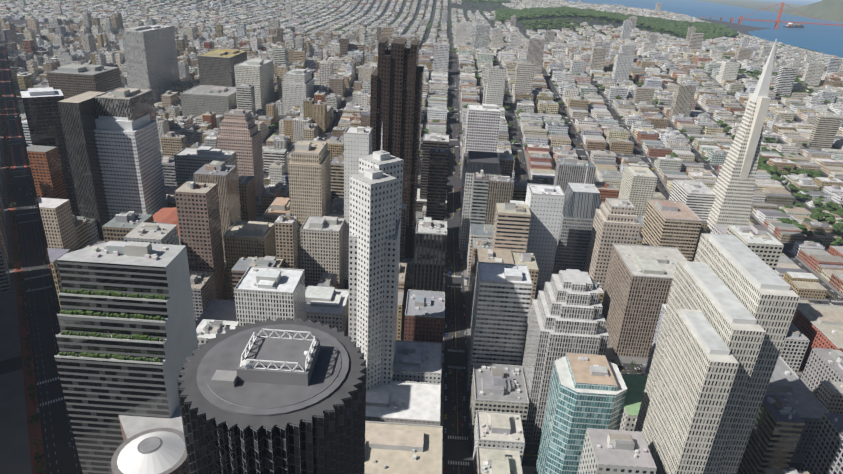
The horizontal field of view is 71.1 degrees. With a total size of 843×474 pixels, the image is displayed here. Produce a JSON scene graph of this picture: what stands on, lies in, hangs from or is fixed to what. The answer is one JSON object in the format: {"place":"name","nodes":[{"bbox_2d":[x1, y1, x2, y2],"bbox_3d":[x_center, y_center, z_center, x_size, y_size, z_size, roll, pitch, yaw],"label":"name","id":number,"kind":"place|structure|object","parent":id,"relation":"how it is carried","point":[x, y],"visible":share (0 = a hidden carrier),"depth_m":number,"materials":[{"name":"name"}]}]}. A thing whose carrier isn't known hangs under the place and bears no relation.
{"place":"outdoors","nodes":[
{"label":"outdoors","id":0,"kind":"place"},
{"bbox_2d":[0,46,59,473],"bbox_3d":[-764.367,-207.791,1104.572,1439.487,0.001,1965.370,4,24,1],"label":"market st brick pavement","id":1,"kind":"structure","parent":0,"point":[31,409],"depth_m":512.57,"materials":[{"name":"brick"}]},
{"bbox_2d":[0,0,842,473],"bbox_3d":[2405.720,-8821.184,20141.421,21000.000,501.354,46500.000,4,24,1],"label":"road","id":2,"kind":"structure","parent":0,"point":[60,456],"depth_m":687.10,"materials":[{"name":"grey asphalt"}]},
{"bbox_2d":[0,46,26,169],"bbox_3d":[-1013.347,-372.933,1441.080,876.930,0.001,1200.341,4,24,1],"label":"windows","id":3,"kind":"structure","parent":2,"relation":"on","point":[12,154],"depth_m":1106.89,"materials":[{"name":"black glass"}]},
{"bbox_2d":[20,87,79,216],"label":"skyscraper","id":4,"kind":"structure","parent":2,"relation":"on","point":[42,113],"depth_m":637.92,"materials":[{"name":"black glass"}]},
{"bbox_2d":[58,91,109,239],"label":"skyscraper","id":5,"kind":"structure","parent":2,"relation":"on","point":[78,115],"depth_m":588.27,"materials":[{"name":"grey concrete"}]},
{"bbox_2d":[46,64,121,98],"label":"office building","id":6,"kind":"structure","parent":2,"relation":"on","point":[70,80],"depth_m":874.82,"materials":[{"name":"grey concrete"}]},
{"bbox_2d":[93,88,155,120],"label":"office building","id":7,"kind":"structure","parent":2,"relation":"on","point":[131,104],"depth_m":593.76,"materials":[{"name":"grey concrete"}]},
{"bbox_2d":[54,241,198,473],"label":"office building","id":8,"kind":"structure","parent":2,"relation":"on","point":[127,339],"depth_m":296.62,"materials":[{"name":"grey concrete"}]},
{"bbox_2d":[94,113,167,219],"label":"skyscraper","id":9,"kind":"structure","parent":2,"relation":"on","point":[130,159],"depth_m":611.74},
{"bbox_2d":[111,404,189,473],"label":"domed building","id":10,"kind":"structure","parent":2,"relation":"on","point":[150,445],"depth_m":273.88,"materials":[{"name":"white concrete"}]},
{"bbox_2d":[121,25,179,102],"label":"high-rise building","id":11,"kind":"structure","parent":2,"relation":"on","point":[150,55],"depth_m":1219.70,"materials":[{"name":"grey concrete"}]},
{"bbox_2d":[153,207,180,244],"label":"building","id":12,"kind":"structure","parent":2,"relation":"on","point":[166,215],"depth_m":598.43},
{"bbox_2d":[174,146,237,187],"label":"office building","id":13,"kind":"structure","parent":2,"relation":"on","point":[189,162],"depth_m":686.54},
{"bbox_2d":[180,84,236,118],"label":"building","id":14,"kind":"structure","parent":2,"relation":"on","point":[198,100],"depth_m":1139.25,"materials":[{"name":"grey concrete"}]},
{"bbox_2d":[179,175,241,220],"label":"building","id":15,"kind":"structure","parent":2,"relation":"on","point":[191,178],"depth_m":668.09,"materials":[{"name":"concrete"}]},
{"bbox_2d":[196,299,236,327],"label":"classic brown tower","id":16,"kind":"structure","parent":2,"relation":"on","point":[219,309],"depth_m":469.72,"materials":[{"name":"concrete"}]},
{"bbox_2d":[197,49,246,86],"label":"office building","id":17,"kind":"structure","parent":2,"relation":"on","point":[215,67],"depth_m":1207.99,"materials":[{"name":"grey concrete"}]},
{"bbox_2d":[216,109,263,195],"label":"high-rise building","id":18,"kind":"structure","parent":2,"relation":"on","point":[239,133],"depth_m":731.32,"materials":[{"name":"pink concrete"}]},
{"bbox_2d":[224,220,275,299],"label":"office building","id":19,"kind":"structure","parent":2,"relation":"on","point":[244,239],"depth_m":558.59,"materials":[{"name":"concrete"}]},
{"bbox_2d":[234,58,274,109],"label":"high-rise building","id":20,"kind":"structure","parent":2,"relation":"on","point":[258,74],"depth_m":1126.22,"materials":[{"name":"grey concrete"}]},
{"bbox_2d":[234,266,305,325],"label":"office building","id":21,"kind":"structure","parent":2,"relation":"on","point":[263,294],"depth_m":446.27,"materials":[{"name":"white concrete"}]},
{"bbox_2d":[177,318,365,473],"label":"round skyscraper","id":22,"kind":"structure","parent":2,"relation":"on","point":[236,419],"depth_m":180.75,"materials":[{"name":"grey concrete"}]},
{"bbox_2d":[240,329,316,371],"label":"truss","id":23,"kind":"object","parent":22,"relation":"on","point":[246,363],"visible":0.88,"depth_m":186.41,"materials":[{"name":"white metal"}]},
{"bbox_2d":[263,197,289,258],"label":"building","id":24,"kind":"structure","parent":2,"relation":"on","point":[278,207],"depth_m":630.54,"materials":[{"name":"beige concrete"}]},
{"bbox_2d":[282,69,313,114],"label":"building","id":25,"kind":"structure","parent":2,"relation":"on","point":[297,86],"depth_m":1117.10,"materials":[{"name":"grey concrete"}]},
{"bbox_2d":[288,140,330,268],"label":"skyscraper","id":26,"kind":"structure","parent":2,"relation":"on","point":[309,166],"depth_m":599.53,"materials":[{"name":"beige concrete"}]},
{"bbox_2d":[300,216,343,288],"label":"office building","id":27,"kind":"structure","parent":2,"relation":"on","point":[322,244],"depth_m":585.87,"materials":[{"name":"grey concrete"}]},
{"bbox_2d":[305,286,348,336],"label":"office building","id":28,"kind":"structure","parent":2,"relation":"on","point":[329,306],"depth_m":505.09,"materials":[{"name":"grey concrete"}]},
{"bbox_2d":[326,198,343,217],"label":"building","id":29,"kind":"structure","parent":2,"relation":"on","point":[336,208],"depth_m":641.18,"materials":[{"name":"grey glass"}]},
{"bbox_2d":[344,126,371,279],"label":"high-rise building","id":30,"kind":"structure","parent":2,"relation":"on","point":[357,142],"depth_m":577.13,"materials":[{"name":"white concrete"}]},
{"bbox_2d":[348,132,403,390],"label":"skyscraper","id":31,"kind":"structure","parent":2,"relation":"on","point":[376,184],"depth_m":376.79,"materials":[{"name":"white concrete"}]},
{"bbox_2d":[370,38,423,257],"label":"skyscraper","id":32,"kind":"structure","parent":2,"relation":"on","point":[397,74],"depth_m":614.60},
{"bbox_2d":[365,380,440,425],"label":"building","id":33,"kind":"structure","parent":2,"relation":"on","point":[405,402],"depth_m":395.28,"materials":[{"name":"white concrete"}]},
{"bbox_2d":[364,421,442,473],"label":"building","id":34,"kind":"structure","parent":2,"relation":"on","point":[397,448],"depth_m":346.11,"materials":[{"name":"beige concrete"}]},
{"bbox_2d":[392,340,441,382],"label":"building","id":35,"kind":"structure","parent":2,"relation":"on","point":[416,361],"depth_m":430.65,"materials":[{"name":"grey concrete"}]},
{"bbox_2d":[0,54,840,471],"bbox_3d":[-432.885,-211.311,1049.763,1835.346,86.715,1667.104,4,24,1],"label":"cars","id":36,"kind":"object","parent":2,"relation":"on","point":[466,278],"visible":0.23,"depth_m":644.23,"materials":[{"name":"white paint"}]},
{"bbox_2d":[0,0,842,473],"bbox_3d":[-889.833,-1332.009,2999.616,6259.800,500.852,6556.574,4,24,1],"label":"city buildings","id":37,"kind":"structure","parent":2,"relation":"on","point":[208,200],"depth_m":1054.62,"materials":[{"name":"grey concrete"}]},
{"bbox_2d":[0,53,842,465],"bbox_3d":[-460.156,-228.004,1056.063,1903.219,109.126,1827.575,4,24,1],"label":"white road markings","id":38,"kind":"object","parent":2,"relation":"on","point":[444,283],"visible":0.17,"depth_m":599.27,"materials":[{"name":"white paint"}]},
{"bbox_2d":[4,0,842,222],"bbox_3d":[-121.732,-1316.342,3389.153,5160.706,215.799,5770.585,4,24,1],"label":"city trees","id":39,"kind":"object","parent":2,"relation":"on","point":[673,154],"visible":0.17,"depth_m":2825.30,"materials":[{"name":"green plant"}]},
{"bbox_2d":[404,289,444,343],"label":"building","id":40,"kind":"structure","parent":2,"relation":"on","point":[424,315],"depth_m":467.45,"materials":[{"name":"red brick"}]},
{"bbox_2d":[412,217,446,291],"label":"black tower","id":41,"kind":"structure","parent":2,"relation":"on","point":[430,252],"depth_m":513.14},
{"bbox_2d":[416,133,448,211],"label":"building","id":42,"kind":"structure","parent":2,"relation":"on","point":[431,140],"depth_m":783.53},
{"bbox_2d":[459,151,500,251],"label":"high-rise building","id":43,"kind":"structure","parent":2,"relation":"on","point":[488,163],"depth_m":668.11,"materials":[{"name":"grey concrete"}]},
{"bbox_2d":[460,104,500,200],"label":"building","id":44,"kind":"structure","parent":2,"relation":"on","point":[482,127],"depth_m":781.66,"materials":[{"name":"white concrete"}]},
{"bbox_2d":[461,0,507,2],"bbox_3d":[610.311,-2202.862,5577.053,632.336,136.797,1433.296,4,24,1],"label":"lands end trees","id":45,"kind":"object","parent":2,"relation":"on","point":[498,1],"visible":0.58,"depth_m":4924.70,"materials":[{"name":"green plant"}]},
{"bbox_2d":[473,446,522,473],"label":"building","id":46,"kind":"structure","parent":2,"relation":"on","point":[491,460],"depth_m":363.41,"materials":[{"name":"beige concrete"}]},
{"bbox_2d":[472,410,524,466],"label":"building","id":47,"kind":"structure","parent":2,"relation":"on","point":[495,429],"depth_m":387.40,"materials":[{"name":"beige concrete"}]},
{"bbox_2d":[469,362,528,440],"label":"office building","id":48,"kind":"structure","parent":2,"relation":"on","point":[498,387],"depth_m":415.99,"materials":[{"name":"grey concrete"}]},
{"bbox_2d":[467,262,532,388],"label":"office building","id":49,"kind":"structure","parent":2,"relation":"on","point":[503,291],"depth_m":442.66,"materials":[{"name":"grey concrete"}]},
{"bbox_2d":[510,200,524,203],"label":"building","id":50,"kind":"structure","parent":2,"relation":"on","point":[517,202],"depth_m":585.51,"materials":[{"name":"white concrete"}]},
{"bbox_2d":[525,183,564,285],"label":"white tower","id":51,"kind":"structure","parent":2,"relation":"on","point":[544,203],"depth_m":562.51,"materials":[{"name":"white concrete"}]},
{"bbox_2d":[521,10,580,29],"bbox_3d":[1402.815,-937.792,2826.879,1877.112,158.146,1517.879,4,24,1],"label":"trees","id":52,"kind":"object","parent":2,"relation":"on","point":[548,22],"visible":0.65,"depth_m":2668.42,"materials":[{"name":"green plant"}]},
{"bbox_2d":[522,269,608,442],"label":"skyscraper","id":53,"kind":"structure","parent":2,"relation":"on","point":[566,316],"depth_m":390.02,"materials":[{"name":"grey concrete"}]},
{"bbox_2d":[535,353,626,473],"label":"glass office tower","id":54,"kind":"structure","parent":2,"relation":"on","point":[586,391],"depth_m":335.96,"materials":[{"name":"teal glass"}]},
{"bbox_2d":[341,114,832,472],"bbox_3d":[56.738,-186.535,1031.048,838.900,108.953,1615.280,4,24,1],"label":"yellow road markings","id":55,"kind":"object","parent":2,"relation":"on","point":[454,289],"visible":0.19,"depth_m":652.87,"materials":[{"name":"yellow paint"}]},
{"bbox_2d":[584,198,639,290],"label":"tan tower","id":56,"kind":"structure","parent":2,"relation":"on","point":[615,221],"depth_m":566.28,"materials":[{"name":"beige concrete"}]},
{"bbox_2d":[494,6,738,38],"bbox_3d":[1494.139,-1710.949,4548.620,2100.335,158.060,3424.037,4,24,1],"label":"presidio forest trees","id":57,"kind":"object","parent":2,"relation":"on","point":[707,29],"visible":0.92,"depth_m":3348.57,"materials":[{"name":"green plant"}]},
{"bbox_2d":[618,374,647,430],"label":"building","id":58,"kind":"structure","parent":2,"relation":"on","point":[635,385],"depth_m":431.89,"materials":[{"name":"green"}]},
{"bbox_2d":[618,166,657,216],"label":"white apartment tower","id":59,"kind":"structure","parent":2,"relation":"on","point":[637,187],"depth_m":757.10,"materials":[{"name":"beige concrete"}]},
{"bbox_2d":[602,243,686,357],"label":"brown tower","id":60,"kind":"structure","parent":2,"relation":"on","point":[638,284],"depth_m":517.59,"materials":[{"name":"brown concrete"}]},
{"bbox_2d":[462,55,842,245],"bbox_3d":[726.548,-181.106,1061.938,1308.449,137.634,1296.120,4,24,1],"label":"trees","id":61,"kind":"object","parent":2,"relation":"on","point":[816,214],"visible":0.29,"depth_m":905.94,"materials":[{"name":"green plant"}]},
{"bbox_2d":[644,304,665,374],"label":"building","id":62,"kind":"structure","parent":2,"relation":"on","point":[656,334],"depth_m":462.55,"materials":[{"name":"grey concrete"}]},
{"bbox_2d":[669,179,715,221],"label":"office building","id":63,"kind":"structure","parent":2,"relation":"on","point":[697,197],"depth_m":690.45,"materials":[{"name":"white concrete"}]},
{"bbox_2d":[634,233,799,473],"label":"skyscraper","id":64,"kind":"structure","parent":2,"relation":"on","point":[731,305],"depth_m":293.93,"materials":[{"name":"beige concrete"}]},
{"bbox_2d":[705,39,776,233],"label":"pyramid skyscraper","id":65,"kind":"structure","parent":2,"relation":"on","point":[733,189],"depth_m":653.41,"materials":[{"name":"white concrete"}]},
{"bbox_2d":[701,2,842,28],"bbox_3d":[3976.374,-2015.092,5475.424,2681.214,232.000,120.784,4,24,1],"label":"suspension bridge","id":66,"kind":"structure","parent":2,"relation":"on","point":[777,21],"depth_m":5511.29,"materials":[{"name":"orange"}]},
{"bbox_2d":[765,356,829,453],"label":"building","id":67,"kind":"structure","parent":2,"relation":"on","point":[786,381],"depth_m":434.21,"materials":[{"name":"grey concrete"}]},
{"bbox_2d":[793,303,842,361],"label":"building","id":68,"kind":"structure","parent":2,"relation":"on","point":[819,325],"depth_m":532.31,"materials":[{"name":"beige concrete"}]},
{"bbox_2d":[0,0,842,473],"bbox_3d":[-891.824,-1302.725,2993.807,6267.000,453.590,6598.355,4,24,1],"label":"pavement","id":69,"kind":"structure","parent":0,"point":[14,448],"depth_m":528.60,"materials":[{"name":"grey asphalt"}]},
{"bbox_2d":[0,54,635,473],"bbox_3d":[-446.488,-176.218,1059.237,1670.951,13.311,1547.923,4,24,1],"label":"street trees","id":70,"kind":"object","parent":69,"relation":"on","point":[30,370],"visible":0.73,"depth_m":575.99,"materials":[{"name":"green plant"}]},
{"bbox_2d":[552,168,601,273],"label":"skyscraper","id":71,"kind":"structure","parent":69,"relation":"on","point":[582,203],"depth_m":620.47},
{"bbox_2d":[640,199,701,261],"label":"office building","id":72,"kind":"structure","parent":69,"relation":"on","point":[672,223],"depth_m":627.52,"materials":[{"name":"beige concrete"}]},
{"bbox_2d":[565,0,842,57],"bbox_3d":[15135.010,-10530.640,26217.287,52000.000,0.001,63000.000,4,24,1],"label":"water","id":73,"kind":"structure","parent":0,"point":[826,39],"depth_m":7351.88,"materials":[{"name":"blue liquid"}]},
{"bbox_2d":[783,26,804,27],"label":"cargo ship","id":74,"kind":"object","parent":73,"relation":"on","point":[793,27],"visible":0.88,"depth_m":5832.37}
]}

